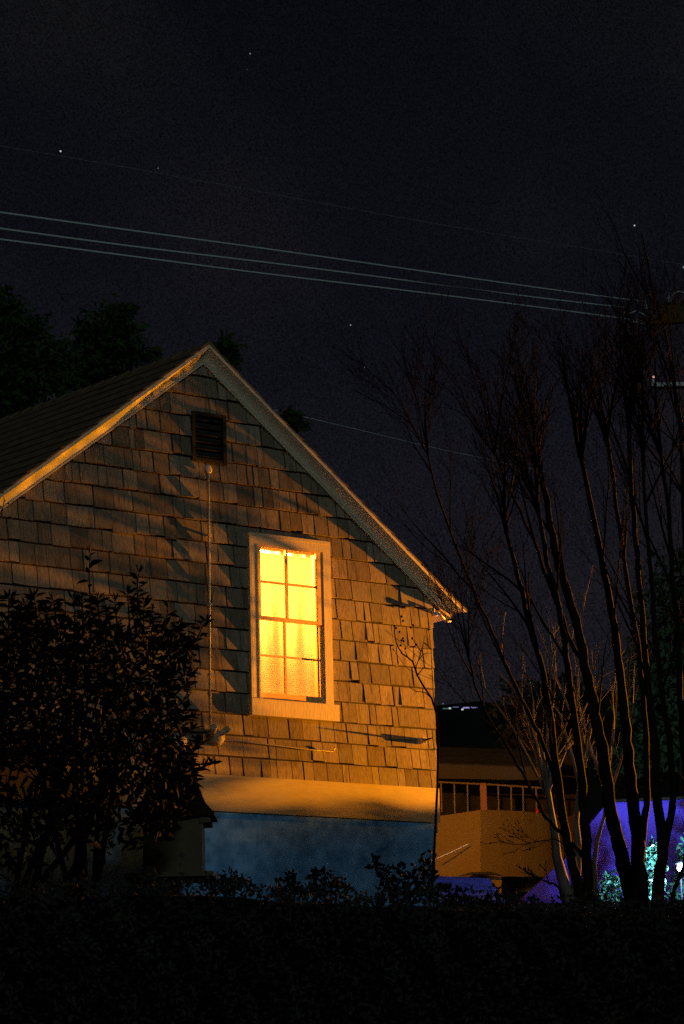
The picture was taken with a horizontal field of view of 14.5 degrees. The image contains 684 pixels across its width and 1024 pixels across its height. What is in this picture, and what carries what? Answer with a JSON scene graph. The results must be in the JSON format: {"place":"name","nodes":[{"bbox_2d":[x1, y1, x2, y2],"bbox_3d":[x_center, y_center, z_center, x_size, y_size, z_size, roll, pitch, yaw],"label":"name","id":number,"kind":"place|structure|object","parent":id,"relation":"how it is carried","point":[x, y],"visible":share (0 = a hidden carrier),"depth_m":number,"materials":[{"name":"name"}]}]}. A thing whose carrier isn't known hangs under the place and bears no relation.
{"place":"outdoors","nodes":[
{"label":"outdoors","id":0,"kind":"place"},
{"bbox_2d":[4,146,678,263],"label":"power line","id":1,"kind":"object","parent":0,"point":[323,203],"visible":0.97,"depth_m":72.60,"materials":[{"name":"silver metal"}]},
{"bbox_2d":[0,0,683,705],"label":"sky","id":2,"kind":"structure","parent":0,"point":[503,117],"materials":[{"name":"black"}]},
{"bbox_2d":[275,410,552,473],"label":"power line","id":3,"kind":"object","parent":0,"point":[395,438],"visible":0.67,"depth_m":52.26,"materials":[{"name":"silver metal"}]},
{"bbox_2d":[275,900,683,1023],"bbox_3d":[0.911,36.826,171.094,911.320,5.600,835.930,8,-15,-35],"label":"ground","id":4,"kind":"structure","parent":0,"point":[635,1019],"depth_m":14.92,"materials":[{"name":"soil"}]},
{"bbox_2d":[0,284,83,417],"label":"leafy tree","id":5,"kind":"object","parent":4,"relation":"on","point":[25,378],"visible":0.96,"depth_m":35.79,"materials":[{"name":"green plant"}]},
{"bbox_2d":[48,293,162,397],"bbox_3d":[-3.496,1.444,37.383,1.660,9.067,1.910,8,-15,-35],"label":"leafy tree","id":6,"kind":"object","parent":4,"relation":"on","point":[105,355],"visible":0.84,"depth_m":37.86,"materials":[{"name":"green plant"}]},
{"bbox_2d":[0,492,221,897],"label":"leafy shrub","id":7,"kind":"object","parent":4,"relation":"on","point":[145,728],"visible":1,"depth_m":20.10,"materials":[{"name":"green plant"}]},
{"bbox_2d":[124,757,217,894],"bbox_3d":[-1.363,2.711,21.475,0.707,1.514,0.690,-1,-13,0],"label":"birdhouse","id":8,"kind":"object","parent":4,"relation":"on","point":[185,848],"visible":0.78,"depth_m":21.34,"materials":[{"name":"green paint"}]},
{"bbox_2d":[206,328,247,370],"bbox_3d":[-1.836,1.819,39.613,0.782,9.163,1.725,2,-13,-15],"label":"leafy tree","id":9,"kind":"object","parent":4,"relation":"on","point":[227,348],"visible":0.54,"depth_m":39.92,"materials":[{"name":"green plant"}]},
{"bbox_2d":[207,866,247,896],"bbox_3d":[-0.730,2.425,17.179,0.271,0.309,0.631,-1,-13,-3],"label":"garden plant","id":10,"kind":"object","parent":4,"relation":"on","point":[224,876],"visible":0.41,"depth_m":17.14,"materials":[{"name":"green plant"}]},
{"bbox_2d":[0,341,466,906],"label":"cottage","id":11,"kind":"structure","parent":4,"relation":"on","point":[318,577],"depth_m":23.81,"materials":[{"name":"brown wood"}]},
{"bbox_2d":[170,733,186,746],"bbox_3d":[-1.426,1.958,22.974,0.137,0.144,0.290,-6,-13,19],"label":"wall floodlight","id":12,"kind":"object","parent":11,"relation":"attached to","point":[184,737],"depth_m":23.01,"materials":[{"name":"white metal"}]},
{"bbox_2d":[204,465,213,725],"bbox_3d":[-1.159,0.720,23.522,0.080,2.330,0.050,8,-15,-35],"label":"wall conduit","id":13,"kind":"object","parent":11,"relation":"attached to","point":[208,469],"depth_m":23.51,"materials":[{"name":"grey metal"}]},
{"bbox_2d":[207,724,230,745],"bbox_3d":[-1.077,1.928,23.207,0.246,0.169,0.197,8,-15,-35],"label":"wall floodlight","id":14,"kind":"object","parent":11,"relation":"attached to","point":[216,737],"depth_m":23.22,"materials":[{"name":"white metal"}]},
{"bbox_2d":[224,740,334,751],"bbox_3d":[-0.545,2.063,23.666,1.176,0.042,0.024,7,-15,-34],"label":"wall cable","id":15,"kind":"object","parent":11,"relation":"attached to","point":[280,746],"depth_m":23.67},
{"bbox_2d":[246,532,339,722],"bbox_3d":[-0.505,1.051,24.070,0.948,1.645,0.284,8,-15,-35],"label":"sash window","id":16,"kind":"structure","parent":11,"relation":"in","point":[289,595],"depth_m":24.09,"materials":[{"name":"glass"}]},
{"bbox_2d":[417,737,432,744],"bbox_3d":[0.770,2.085,24.537,0.046,0.058,0.210,8,-15,-35],"label":"wall bracket","id":17,"kind":"object","parent":11,"relation":"attached to","point":[421,740],"depth_m":24.56,"materials":[{"name":"metal"}]},
{"bbox_2d":[270,867,308,901],"bbox_3d":[-0.353,2.446,17.299,0.275,0.308,0.610,0,-13,-8],"label":"garden plant","id":18,"kind":"object","parent":4,"relation":"on","point":[295,890],"visible":0.62,"depth_m":17.24,"materials":[{"name":"green plant"}]},
{"bbox_2d":[279,405,311,436],"bbox_3d":[-0.778,2.407,39.641,0.828,7.976,1.489,-1,-13,-3],"label":"leafy tree","id":19,"kind":"object","parent":4,"relation":"on","point":[294,421],"visible":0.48,"depth_m":39.92,"materials":[{"name":"green plant"}]},
{"bbox_2d":[305,866,354,902],"bbox_3d":[-0.081,2.434,17.282,0.331,0.323,0.634,-1,-13,-3],"label":"garden plant","id":20,"kind":"object","parent":4,"relation":"on","point":[315,873],"visible":0.62,"depth_m":17.25,"materials":[{"name":"green plant"}]},
{"bbox_2d":[0,863,683,1023],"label":"hedge","id":21,"kind":"object","parent":4,"relation":"on","point":[158,957],"visible":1,"depth_m":14.94,"materials":[{"name":"green plant"}]},
{"bbox_2d":[363,849,439,906],"bbox_3d":[0.398,2.436,17.485,0.498,0.454,0.783,0,-13,-4],"label":"garden plant","id":22,"kind":"object","parent":4,"relation":"on","point":[409,876],"visible":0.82,"depth_m":17.45,"materials":[{"name":"green plant"}]},
{"bbox_2d":[393,615,438,895],"bbox_3d":[0.620,1.794,19.760,0.239,2.041,0.510,-8,-14,26],"label":"bare tree","id":23,"kind":"object","parent":4,"relation":"on","point":[437,770],"visible":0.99,"depth_m":19.79,"materials":[{"name":"black"}]},
{"bbox_2d":[324,280,593,904],"bbox_3d":[0.953,0.541,18.668,1.740,4.338,1.538,-8,-14,26],"label":"bare tree","id":24,"kind":"object","parent":4,"relation":"on","point":[580,887],"visible":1,"depth_m":18.54,"materials":[{"name":"brown plant"}]},
{"bbox_2d":[433,882,501,910],"bbox_3d":[0.807,2.496,17.180,0.442,0.281,0.660,-1,-13,0],"label":"garden plant","id":25,"kind":"object","parent":4,"relation":"on","point":[446,886],"visible":0.47,"depth_m":17.13,"materials":[{"name":"green plant"}]},
{"bbox_2d":[436,876,504,904],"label":"garden shed","id":26,"kind":"structure","parent":4,"relation":"on","point":[478,884],"depth_m":26.78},
{"bbox_2d":[435,747,576,892],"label":"neighbour house","id":27,"kind":"structure","parent":4,"relation":"on","point":[485,794],"depth_m":31.34,"materials":[{"name":"paint"}]},
{"bbox_2d":[437,844,467,858],"bbox_3d":[1.274,3.910,30.924,0.374,0.171,0.013,-1,-13,-2],"label":"guy rope","id":28,"kind":"object","parent":27,"relation":"attached to","point":[452,851],"visible":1,"depth_m":30.92,"materials":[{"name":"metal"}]},
{"bbox_2d":[404,263,681,909],"bbox_3d":[1.421,0.437,18.804,1.742,4.620,1.410,3,-13,-17],"label":"bare tree","id":29,"kind":"object","parent":4,"relation":"on","point":[633,876],"visible":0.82,"depth_m":18.87,"materials":[{"name":"brown plant"}]},
{"bbox_2d":[487,672,617,814],"bbox_3d":[2.579,3.424,32.776,1.553,3.001,1.196,2,-13,-17],"label":"evergreen tree","id":30,"kind":"object","parent":4,"relation":"on","point":[508,735],"visible":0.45,"depth_m":32.88,"materials":[{"name":"green plant"}]},
{"bbox_2d":[467,566,638,902],"bbox_3d":[1.832,1.878,21.984,1.431,2.857,0.830,2,-13,-17],"label":"pale tree","id":31,"kind":"object","parent":4,"relation":"on","point":[565,886],"visible":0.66,"depth_m":22.01,"materials":[{"name":"brown plant"}]},
{"bbox_2d":[519,796,683,903],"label":"tarp shelter","id":32,"kind":"object","parent":4,"relation":"on","point":[543,891],"visible":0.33,"depth_m":28.94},
{"bbox_2d":[598,870,623,901],"bbox_3d":[2.784,3.908,27.248,0.413,0.591,0.763,-4,-13,11],"label":"lit shrub","id":33,"kind":"object","parent":4,"relation":"on","point":[613,883],"visible":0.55,"depth_m":27.23,"materials":[{"name":"green plant"}]},
{"bbox_2d":[549,227,683,907],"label":"bare tree","id":34,"kind":"object","parent":4,"relation":"on","point":[663,830],"visible":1,"depth_m":18.19,"materials":[{"name":"brown plant"}]},
{"bbox_2d":[574,183,683,783],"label":"bare tree","id":35,"kind":"object","parent":4,"relation":"on","point":[656,439],"visible":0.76,"depth_m":18.57,"materials":[{"name":"brown plant"}]},
{"bbox_2d":[586,538,683,796],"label":"evergreen tree","id":36,"kind":"object","parent":4,"relation":"on","point":[670,688],"visible":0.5,"depth_m":29.82,"materials":[{"name":"green plant"}]},
{"bbox_2d":[622,291,683,389],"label":"utility pole","id":37,"kind":"object","parent":4,"relation":"on","point":[681,313],"visible":0.33,"depth_m":91.90,"materials":[{"name":"brown wood"}]},
{"bbox_2d":[0,228,627,307],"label":"power line","id":38,"kind":"object","parent":37,"relation":"attached to","point":[86,240],"visible":0.98,"depth_m":73.36,"materials":[{"name":"silver metal"}]},
{"bbox_2d":[0,238,640,320],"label":"power line","id":39,"kind":"object","parent":37,"relation":"attached to","point":[93,251],"visible":0.94,"depth_m":72.92,"materials":[{"name":"silver metal"}]},
{"bbox_2d":[0,211,645,301],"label":"power line","id":40,"kind":"object","parent":37,"relation":"attached to","point":[86,224],"visible":0.96,"depth_m":73.26,"materials":[{"name":"silver metal"}]},
{"bbox_2d":[644,836,668,899],"bbox_3d":[3.151,3.748,27.163,0.336,0.936,0.747,-2,-13,3],"label":"lit shrub","id":41,"kind":"object","parent":4,"relation":"on","point":[649,853],"visible":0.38,"depth_m":27.11,"materials":[{"name":"green plant"}]},
{"bbox_2d":[664,837,683,899],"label":"lit shrub","id":42,"kind":"object","parent":4,"relation":"on","point":[679,858],"visible":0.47,"depth_m":27.68,"materials":[{"name":"green plant"}]},
{"bbox_2d":[675,861,682,898],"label":"garden lamp","id":43,"kind":"object","parent":4,"relation":"on","point":[679,863],"visible":0.63,"depth_m":26.98,"materials":[{"name":"white"}]},
{"bbox_2d":[434,690,676,903],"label":"hill","id":44,"kind":"structure","parent":0,"point":[464,728],"depth_m":129.66,"materials":[{"name":"black"}]}
]}

